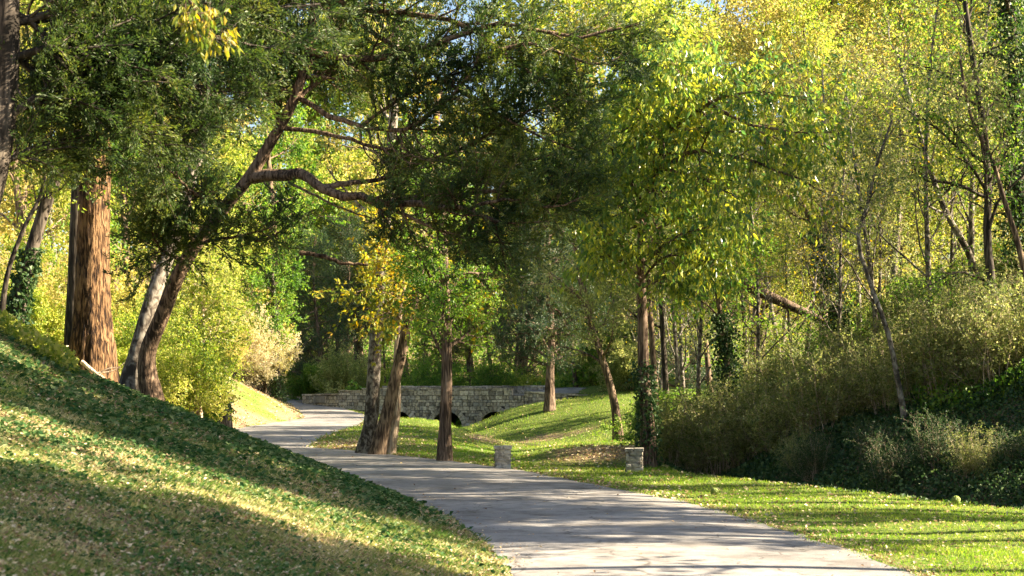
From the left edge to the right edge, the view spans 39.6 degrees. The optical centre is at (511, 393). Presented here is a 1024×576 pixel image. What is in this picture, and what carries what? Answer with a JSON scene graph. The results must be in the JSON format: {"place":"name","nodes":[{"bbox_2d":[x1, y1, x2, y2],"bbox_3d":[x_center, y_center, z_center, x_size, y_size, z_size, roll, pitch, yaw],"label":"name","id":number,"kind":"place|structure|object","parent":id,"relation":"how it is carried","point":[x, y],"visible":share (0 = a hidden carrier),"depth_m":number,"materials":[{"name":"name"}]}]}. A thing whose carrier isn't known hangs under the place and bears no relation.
{"place":"outdoors","nodes":[
{"label":"outdoors","id":0,"kind":"place"},
{"bbox_2d":[172,0,243,66],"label":"leafy branch","id":1,"kind":"object","parent":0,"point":[208,36],"visible":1,"depth_m":13.19,"materials":[{"name":"yellow plant"}]},
{"bbox_2d":[0,0,983,299],"label":"sky","id":2,"kind":"structure","parent":0,"point":[698,2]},
{"bbox_2d":[0,252,1023,575],"bbox_3d":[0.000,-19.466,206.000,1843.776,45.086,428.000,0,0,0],"label":"ground","id":3,"kind":"structure","parent":0,"point":[560,430],"depth_m":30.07,"materials":[{"name":"green plant"}]},
{"bbox_2d":[0,280,66,344],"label":"shrub","id":4,"kind":"object","parent":3,"relation":"on","point":[45,318],"visible":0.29,"depth_m":35.99,"materials":[{"name":"green plant"}]},
{"bbox_2d":[0,211,67,292],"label":"shrub","id":5,"kind":"object","parent":3,"relation":"on","point":[49,249],"visible":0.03,"depth_m":42.19,"materials":[{"name":"green plant"}]},
{"bbox_2d":[0,309,119,373],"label":"wood undergrowth","id":6,"kind":"object","parent":3,"relation":"on","point":[10,324],"visible":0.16,"depth_m":28.36,"materials":[{"name":"green plant"}]},
{"bbox_2d":[0,0,123,244],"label":"leafy tree","id":7,"kind":"object","parent":3,"relation":"on","point":[51,227],"visible":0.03,"depth_m":43.80,"materials":[{"name":"green plant"}]},
{"bbox_2d":[0,250,126,343],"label":"shrub","id":8,"kind":"object","parent":3,"relation":"on","point":[51,286],"visible":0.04,"depth_m":37.55,"materials":[{"name":"green plant"}]},
{"bbox_2d":[0,24,127,316],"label":"sapling","id":9,"kind":"object","parent":3,"relation":"on","point":[55,194],"visible":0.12,"depth_m":31.96,"materials":[{"name":"green plant"}]},
{"bbox_2d":[19,0,152,382],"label":"tree","id":10,"kind":"object","parent":3,"relation":"on","point":[92,343],"visible":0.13,"depth_m":33.66,"materials":[{"name":"brown plant"}]},
{"bbox_2d":[26,0,155,345],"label":"dark tree","id":11,"kind":"object","parent":3,"relation":"on","point":[69,311],"visible":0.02,"depth_m":34.81,"materials":[{"name":"brown plant"}]},
{"bbox_2d":[6,0,178,325],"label":"leaning tree","id":12,"kind":"object","parent":3,"relation":"on","point":[18,300],"visible":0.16,"depth_m":32.87,"materials":[{"name":"green plant"}]},
{"bbox_2d":[51,244,180,339],"bbox_3d":[-13.510,-2.360,44.958,5.398,4.684,5.883,0,0,-44],"label":"shrub","id":13,"kind":"object","parent":3,"relation":"on","point":[123,291],"visible":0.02,"depth_m":44.46,"materials":[{"name":"green plant"}]},
{"bbox_2d":[26,2,205,317],"bbox_3d":[-13.775,-7.763,48.848,6.746,16.870,8.179,2,1,23],"label":"leafy tree","id":14,"kind":"object","parent":3,"relation":"on","point":[112,225],"visible":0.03,"depth_m":49.11,"materials":[{"name":"green plant"}]},
{"bbox_2d":[111,292,206,398],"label":"shrub","id":15,"kind":"object","parent":3,"relation":"on","point":[125,340],"visible":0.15,"depth_m":39.74,"materials":[{"name":"green plant"}]},
{"bbox_2d":[115,293,236,409],"bbox_3d":[-11.006,-1.178,43.972,4.813,3.832,4.417,0,0,44],"label":"shrub","id":16,"kind":"object","parent":3,"relation":"on","point":[186,388],"visible":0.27,"depth_m":43.63,"materials":[{"name":"green plant"}]},
{"bbox_2d":[0,0,367,232],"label":"cedar tree","id":17,"kind":"object","parent":3,"relation":"on","point":[99,72],"visible":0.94,"depth_m":17.96,"materials":[{"name":"green plant"}]},
{"bbox_2d":[136,239,263,416],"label":"tree","id":18,"kind":"object","parent":3,"relation":"on","point":[206,302],"visible":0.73,"depth_m":46.59,"materials":[{"name":"yellow plant"}]},
{"bbox_2d":[138,101,275,331],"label":"leafy tree","id":19,"kind":"object","parent":3,"relation":"on","point":[232,305],"visible":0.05,"depth_m":66.23,"materials":[{"name":"green plant"}]},
{"bbox_2d":[164,309,255,423],"bbox_3d":[-10.752,-0.824,46.069,4.813,3.832,4.417,0,0,1],"label":"shrub","id":20,"kind":"object","parent":3,"relation":"on","point":[206,407],"visible":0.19,"depth_m":46.05,"materials":[{"name":"green plant"}]},
{"bbox_2d":[119,1,320,390],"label":"grey trunk tree","id":21,"kind":"object","parent":3,"relation":"on","point":[129,372],"visible":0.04,"depth_m":30.33,"materials":[{"name":"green plant"}]},
{"bbox_2d":[168,93,298,372],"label":"leafy tree","id":22,"kind":"object","parent":3,"relation":"on","point":[228,150],"visible":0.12,"depth_m":98.56,"materials":[{"name":"green plant"}]},
{"bbox_2d":[223,300,289,380],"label":"shrub","id":23,"kind":"object","parent":3,"relation":"on","point":[256,344],"visible":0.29,"depth_m":96.94,"materials":[{"name":"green plant"}]},
{"bbox_2d":[0,327,514,575],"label":"bank grass","id":24,"kind":"structure","parent":3,"relation":"on","point":[221,497],"depth_m":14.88,"materials":[{"name":"green plant"}]},
{"bbox_2d":[234,315,303,392],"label":"shrub","id":25,"kind":"object","parent":3,"relation":"on","point":[260,378],"visible":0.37,"depth_m":99.92,"materials":[{"name":"brown plant"}]},
{"bbox_2d":[237,243,310,403],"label":"ivy tree","id":26,"kind":"object","parent":3,"relation":"on","point":[275,313],"visible":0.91,"depth_m":99.86,"materials":[{"name":"green plant"}]},
{"bbox_2d":[192,1,359,393],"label":"leafy tree","id":27,"kind":"object","parent":3,"relation":"on","point":[282,261],"visible":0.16,"depth_m":128.06,"materials":[{"name":"green plant"}]},
{"bbox_2d":[226,104,344,386],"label":"leafy tree","id":28,"kind":"object","parent":3,"relation":"on","point":[280,165],"visible":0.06,"depth_m":138.08,"materials":[{"name":"green plant"}]},
{"bbox_2d":[273,360,326,399],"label":"shrub","id":29,"kind":"object","parent":3,"relation":"on","point":[306,387],"visible":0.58,"depth_m":119.09,"materials":[{"name":"green plant"}]},
{"bbox_2d":[238,1,402,358],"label":"leafy tree","id":30,"kind":"object","parent":3,"relation":"on","point":[322,105],"visible":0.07,"depth_m":152.06,"materials":[{"name":"green plant"}]},
{"bbox_2d":[282,221,359,379],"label":"evergreen tree","id":31,"kind":"object","parent":3,"relation":"on","point":[307,326],"visible":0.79,"depth_m":120.74,"materials":[{"name":"green plant"}]},
{"bbox_2d":[306,342,367,393],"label":"shrub","id":32,"kind":"object","parent":3,"relation":"on","point":[338,377],"visible":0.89,"depth_m":114.96,"materials":[{"name":"green plant"}]},
{"bbox_2d":[297,201,394,369],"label":"evergreen tree","id":33,"kind":"object","parent":3,"relation":"on","point":[344,257],"visible":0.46,"depth_m":131.39,"materials":[{"name":"green plant"}]},
{"bbox_2d":[303,134,427,333],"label":"leafy tree","id":34,"kind":"object","parent":3,"relation":"on","point":[355,159],"visible":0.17,"depth_m":135.07,"materials":[{"name":"green plant"}]},
{"bbox_2d":[300,0,479,452],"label":"sycamore tree","id":35,"kind":"object","parent":3,"relation":"on","point":[371,414],"visible":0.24,"depth_m":49.82,"materials":[{"name":"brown plant"}]},
{"bbox_2d":[307,3,485,376],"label":"leafy tree","id":36,"kind":"object","parent":3,"relation":"on","point":[353,110],"visible":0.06,"depth_m":148.01,"materials":[{"name":"green plant"}]},
{"bbox_2d":[101,0,700,400],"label":"cedar tree","id":37,"kind":"object","parent":3,"relation":"on","point":[162,227],"visible":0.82,"depth_m":27.16,"materials":[{"name":"green plant"}]},
{"bbox_2d":[308,52,517,454],"bbox_3d":[-3.196,-5.057,49.297,6.848,14.548,6.231,0,0,0],"label":"leaning tree","id":38,"kind":"object","parent":3,"relation":"on","point":[379,443],"visible":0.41,"depth_m":48.32,"materials":[{"name":"yellow plant"}]},
{"bbox_2d":[401,350,474,385],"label":"shrub","id":39,"kind":"object","parent":3,"relation":"on","point":[427,380],"visible":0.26,"depth_m":115.67,"materials":[{"name":"green plant"}]},
{"bbox_2d":[338,385,544,427],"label":"stone bridge","id":40,"kind":"structure","parent":3,"relation":"on","point":[472,404],"depth_m":101.93,"materials":[{"name":"grey stone"}]},
{"bbox_2d":[377,114,521,460],"bbox_3d":[-2.254,-3.289,44.557,3.809,10.970,4.300,0,0,37],"label":"cedar tree","id":41,"kind":"object","parent":3,"relation":"on","point":[442,293],"visible":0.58,"depth_m":44.34,"materials":[{"name":"green plant"}]},
{"bbox_2d":[118,276,852,427],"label":"valley undergrowth","id":42,"kind":"object","parent":3,"relation":"on","point":[558,380],"visible":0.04,"depth_m":155.14,"materials":[{"name":"green plant"}]},
{"bbox_2d":[457,351,527,385],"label":"shrub","id":43,"kind":"object","parent":3,"relation":"on","point":[480,379],"visible":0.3,"depth_m":113.82,"materials":[{"name":"green plant"}]},
{"bbox_2d":[451,205,540,376],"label":"leafy tree","id":44,"kind":"object","parent":3,"relation":"on","point":[486,308],"visible":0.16,"depth_m":139.54,"materials":[{"name":"green plant"}]},
{"bbox_2d":[0,172,1007,316],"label":"distant wood","id":45,"kind":"object","parent":3,"relation":"on","point":[10,233],"visible":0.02,"depth_m":255.64,"materials":[{"name":"green plant"}]},
{"bbox_2d":[0,335,1023,575],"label":"fallen leaves","id":46,"kind":"object","parent":3,"relation":"on","point":[25,569],"visible":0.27,"depth_m":18.14,"materials":[{"name":"brown plant"}]},
{"bbox_2d":[478,248,546,380],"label":"evergreen tree","id":47,"kind":"object","parent":3,"relation":"on","point":[506,341],"visible":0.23,"depth_m":124.83,"materials":[{"name":"green plant"}]},
{"bbox_2d":[443,0,606,368],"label":"leafy tree","id":48,"kind":"object","parent":3,"relation":"on","point":[512,14],"visible":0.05,"depth_m":147.19,"materials":[{"name":"green plant"}]},
{"bbox_2d":[481,161,614,410],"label":"cedar tree","id":49,"kind":"object","parent":3,"relation":"on","point":[530,329],"visible":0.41,"depth_m":93.73,"materials":[{"name":"green plant"}]},
{"bbox_2d":[522,194,636,440],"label":"leaning tree","id":50,"kind":"object","parent":3,"relation":"on","point":[586,302],"visible":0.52,"depth_m":61.85,"materials":[{"name":"green plant"}]},
{"bbox_2d":[589,339,673,391],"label":"shrub","id":51,"kind":"object","parent":3,"relation":"on","point":[620,375],"visible":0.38,"depth_m":99.29,"materials":[{"name":"green plant"}]},
{"bbox_2d":[584,158,708,428],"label":"slender tree","id":52,"kind":"object","parent":3,"relation":"on","point":[651,333],"visible":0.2,"depth_m":49.92,"materials":[{"name":"green plant"}]},
{"bbox_2d":[573,0,727,338],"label":"leafy tree","id":53,"kind":"object","parent":3,"relation":"on","point":[651,3],"visible":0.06,"depth_m":144.03,"materials":[{"name":"green plant"}]},
{"bbox_2d":[597,157,726,395],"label":"slender tree","id":54,"kind":"object","parent":3,"relation":"on","point":[665,382],"visible":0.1,"depth_m":52.90,"materials":[{"name":"green plant"}]},
{"bbox_2d":[618,380,719,466],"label":"shrub","id":55,"kind":"object","parent":3,"relation":"on","point":[665,434],"visible":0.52,"depth_m":43.82,"materials":[{"name":"green plant"}]},
{"bbox_2d":[623,208,720,392],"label":"evergreen tree","id":56,"kind":"object","parent":3,"relation":"on","point":[692,377],"visible":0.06,"depth_m":86.64,"materials":[{"name":"green wood"}]},
{"bbox_2d":[612,161,735,391],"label":"leafy tree","id":57,"kind":"object","parent":3,"relation":"on","point":[682,362],"visible":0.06,"depth_m":62.10,"materials":[{"name":"green plant"}]},
{"bbox_2d":[657,410,731,474],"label":"shrub","id":58,"kind":"object","parent":3,"relation":"on","point":[696,459],"visible":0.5,"depth_m":43.71,"materials":[{"name":"green plant"}]},
{"bbox_2d":[615,0,794,369],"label":"leafy tree","id":59,"kind":"object","parent":3,"relation":"on","point":[692,37],"visible":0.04,"depth_m":113.67,"materials":[{"name":"green plant"}]},
{"bbox_2d":[520,0,893,467],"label":"broadleaf tree","id":60,"kind":"object","parent":3,"relation":"on","point":[679,140],"visible":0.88,"depth_m":38.21,"materials":[{"name":"green plant"}]},
{"bbox_2d":[635,143,782,421],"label":"leafy tree","id":61,"kind":"object","parent":3,"relation":"on","point":[698,355],"visible":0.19,"depth_m":47.22,"materials":[{"name":"green plant"}]},
{"bbox_2d":[637,177,783,466],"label":"ivy tree","id":62,"kind":"object","parent":3,"relation":"on","point":[724,338],"visible":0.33,"depth_m":43.93,"materials":[{"name":"green plant"}]},
{"bbox_2d":[659,370,779,474],"bbox_3d":[6.268,0.993,42.798,3.422,3.448,4.495,0,0,-16],"label":"shrub","id":63,"kind":"object","parent":3,"relation":"on","point":[703,448],"visible":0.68,"depth_m":42.63,"materials":[{"name":"green plant"}]},
{"bbox_2d":[674,135,804,366],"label":"leafy tree","id":64,"kind":"object","parent":3,"relation":"on","point":[746,334],"visible":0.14,"depth_m":51.95,"materials":[{"name":"green plant"}]},
{"bbox_2d":[684,369,804,467],"bbox_3d":[6.839,0.819,42.484,4.112,3.155,3.131,0,0,-34],"label":"shrub","id":65,"kind":"object","parent":3,"relation":"on","point":[734,437],"visible":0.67,"depth_m":42.00,"materials":[{"name":"green plant"}]},
{"bbox_2d":[644,0,862,371],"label":"leafy tree","id":66,"kind":"object","parent":3,"relation":"on","point":[737,3],"visible":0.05,"depth_m":119.74,"materials":[{"name":"green plant"}]},
{"bbox_2d":[685,109,842,401],"bbox_3d":[7.795,-3.871,46.079,5.698,11.276,5.091,0,0,11],"label":"leafy tree","id":67,"kind":"object","parent":3,"relation":"on","point":[757,327],"visible":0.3,"depth_m":45.96,"materials":[{"name":"green plant"}]},
{"bbox_2d":[719,364,821,458],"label":"shrub","id":68,"kind":"object","parent":3,"relation":"on","point":[769,423],"visible":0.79,"depth_m":41.30,"materials":[{"name":"green plant"}]},
{"bbox_2d":[684,0,861,370],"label":"leafy tree","id":69,"kind":"object","parent":3,"relation":"on","point":[750,41],"visible":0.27,"depth_m":65.65,"materials":[{"name":"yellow plant"}]},
{"bbox_2d":[740,186,827,364],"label":"leafy tree","id":70,"kind":"object","parent":3,"relation":"on","point":[786,286],"visible":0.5,"depth_m":50.36,"materials":[{"name":"green plant"}]},
{"bbox_2d":[716,0,877,348],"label":"leafy tree","id":71,"kind":"object","parent":3,"relation":"on","point":[830,44],"visible":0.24,"depth_m":66.52,"materials":[{"name":"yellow plant"}]},
{"bbox_2d":[728,104,868,357],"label":"ivy tree","id":72,"kind":"object","parent":3,"relation":"on","point":[832,311],"visible":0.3,"depth_m":46.88,"materials":[{"name":"green plant"}]},
{"bbox_2d":[771,424,849,481],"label":"shrub","id":73,"kind":"object","parent":3,"relation":"on","point":[813,464],"visible":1,"depth_m":36.05,"materials":[{"name":"green plant"}]},
{"bbox_2d":[733,322,908,441],"bbox_3d":[8.611,-0.268,39.224,3.449,3.476,4.530,0,0,-41],"label":"shrub","id":74,"kind":"object","parent":3,"relation":"on","point":[825,395],"visible":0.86,"depth_m":38.98,"materials":[{"name":"green plant"}]},
{"bbox_2d":[740,12,908,362],"bbox_3d":[10.802,-6.314,50.090,7.123,13.966,6.379,0,0,-12],"label":"leafy tree","id":75,"kind":"object","parent":3,"relation":"on","point":[799,256],"visible":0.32,"depth_m":49.82,"materials":[{"name":"green plant"}]},
{"bbox_2d":[753,47,903,292],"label":"leafy tree","id":76,"kind":"object","parent":3,"relation":"on","point":[833,92],"visible":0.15,"depth_m":59.93,"materials":[{"name":"green plant"}]},
{"bbox_2d":[786,284,889,377],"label":"shrub","id":77,"kind":"object","parent":3,"relation":"on","point":[816,332],"visible":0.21,"depth_m":47.75,"materials":[{"name":"green plant"}]},
{"bbox_2d":[661,329,1023,510],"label":"ivy carpet","id":78,"kind":"object","parent":3,"relation":"on","point":[766,468],"visible":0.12,"depth_m":34.17,"materials":[{"name":"green plant"}]},
{"bbox_2d":[774,100,918,396],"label":"leafy tree","id":79,"kind":"object","parent":3,"relation":"on","point":[840,291],"visible":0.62,"depth_m":43.89,"materials":[{"name":"green plant"}]},
{"bbox_2d":[763,7,945,350],"bbox_3d":[10.728,-5.851,42.985,5.738,11.971,6.313,-4,-3,-30],"label":"leafy tree","id":80,"kind":"object","parent":3,"relation":"on","point":[870,270],"visible":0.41,"depth_m":43.04,"materials":[{"name":"green plant"}]},
{"bbox_2d":[773,48,959,435],"bbox_3d":[8.844,-3.903,36.035,4.131,9.944,4.546,0,0,0],"label":"sapling","id":81,"kind":"object","parent":3,"relation":"on","point":[865,204],"visible":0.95,"depth_m":35.95,"materials":[{"name":"green plant"}]},
{"bbox_2d":[819,125,928,351],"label":"leafy tree","id":82,"kind":"object","parent":3,"relation":"on","point":[879,288],"visible":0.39,"depth_m":45.61,"materials":[{"name":"green plant"}]},
{"bbox_2d":[837,322,928,416],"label":"shrub","id":83,"kind":"object","parent":3,"relation":"on","point":[890,385],"visible":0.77,"depth_m":37.71,"materials":[{"name":"green plant"}]},
{"bbox_2d":[843,428,927,491],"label":"shrub","id":84,"kind":"object","parent":3,"relation":"on","point":[890,468],"visible":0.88,"depth_m":32.72,"materials":[{"name":"green plant"}]},
{"bbox_2d":[824,25,948,278],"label":"leafy tree","id":85,"kind":"object","parent":3,"relation":"on","point":[872,56],"visible":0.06,"depth_m":99.92,"materials":[{"name":"green plant"}]},
{"bbox_2d":[790,0,983,291],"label":"leafy tree","id":86,"kind":"object","parent":3,"relation":"on","point":[841,45],"visible":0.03,"depth_m":111.20,"materials":[{"name":"green plant"}]},
{"bbox_2d":[819,18,990,310],"bbox_3d":[14.032,-7.619,52.527,6.179,12.904,4.712,0,0,-17],"label":"leafy tree","id":87,"kind":"object","parent":3,"relation":"on","point":[894,269],"visible":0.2,"depth_m":52.05,"materials":[{"name":"green plant"}]},
{"bbox_2d":[790,305,1023,426],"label":"hill undergrowth","id":88,"kind":"object","parent":3,"relation":"on","point":[964,390],"visible":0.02,"depth_m":35.31,"materials":[{"name":"green plant"}]},
{"bbox_2d":[815,0,1001,302],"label":"leafy tree","id":89,"kind":"object","parent":3,"relation":"on","point":[858,4],"visible":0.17,"depth_m":62.26,"materials":[{"name":"green plant"}]},
{"bbox_2d":[827,0,1003,301],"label":"leaning tree","id":90,"kind":"object","parent":3,"relation":"on","point":[961,240],"visible":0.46,"depth_m":40.97,"materials":[{"name":"green plant"}]},
{"bbox_2d":[864,301,969,408],"bbox_3d":[10.831,-1.062,37.399,2.896,2.919,3.804,0,0,35],"label":"shrub","id":91,"kind":"object","parent":3,"relation":"on","point":[902,361],"visible":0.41,"depth_m":37.27,"materials":[{"name":"green plant"}]},
{"bbox_2d":[818,0,1018,328],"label":"leafy tree","id":92,"kind":"object","parent":3,"relation":"on","point":[925,214],"visible":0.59,"depth_m":39.41,"materials":[{"name":"green plant"}]},
{"bbox_2d":[894,404,971,472],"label":"shrub","id":93,"kind":"object","parent":3,"relation":"on","point":[937,442],"visible":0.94,"depth_m":32.52,"materials":[{"name":"green plant"}]},
{"bbox_2d":[845,0,1023,300],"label":"leafy tree","id":94,"kind":"object","parent":3,"relation":"on","point":[970,226],"visible":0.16,"depth_m":42.06,"materials":[{"name":"green plant"}]},
{"bbox_2d":[872,0,1003,270],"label":"leafy tree","id":95,"kind":"object","parent":3,"relation":"on","point":[913,204],"visible":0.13,"depth_m":49.92,"materials":[{"name":"green plant"}]},
{"bbox_2d":[860,0,1023,325],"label":"leafy tree","id":96,"kind":"object","parent":3,"relation":"on","point":[986,196],"visible":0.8,"depth_m":36.67,"materials":[{"name":"green plant"}]},
{"bbox_2d":[896,77,993,300],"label":"leafy tree","id":97,"kind":"object","parent":3,"relation":"on","point":[951,246],"visible":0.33,"depth_m":42.92,"materials":[{"name":"green plant"}]},
{"bbox_2d":[882,281,1012,405],"bbox_3d":[11.236,-1.284,36.425,3.222,3.247,4.232,0,0,27],"label":"shrub","id":98,"kind":"object","parent":3,"relation":"on","point":[919,344],"visible":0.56,"depth_m":36.21,"materials":[{"name":"green plant"}]},
{"bbox_2d":[897,1,1023,299],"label":"slender tree","id":99,"kind":"object","parent":3,"relation":"on","point":[1018,245],"visible":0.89,"depth_m":35.94,"materials":[{"name":"green plant"}]},
{"bbox_2d":[900,261,1023,387],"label":"shrub","id":100,"kind":"object","parent":3,"relation":"on","point":[936,312],"visible":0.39,"depth_m":36.29,"materials":[{"name":"green plant"}]},
{"bbox_2d":[905,270,1023,397],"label":"shrub","id":101,"kind":"object","parent":3,"relation":"on","point":[1001,354],"visible":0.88,"depth_m":35.06,"materials":[{"name":"green plant"}]},
{"bbox_2d":[916,0,1023,330],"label":"ivy tree","id":102,"kind":"object","parent":3,"relation":"on","point":[1009,6],"visible":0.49,"depth_m":38.86,"materials":[{"name":"green plant"}]},
{"bbox_2d":[939,420,1007,483],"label":"shrub","id":103,"kind":"object","parent":3,"relation":"on","point":[974,459],"visible":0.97,"depth_m":30.84,"materials":[{"name":"green plant"}]},
{"bbox_2d":[236,395,917,575],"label":"road","id":104,"kind":"structure","parent":0,"point":[604,545],"depth_m":22.73,"materials":[{"name":"concrete"}]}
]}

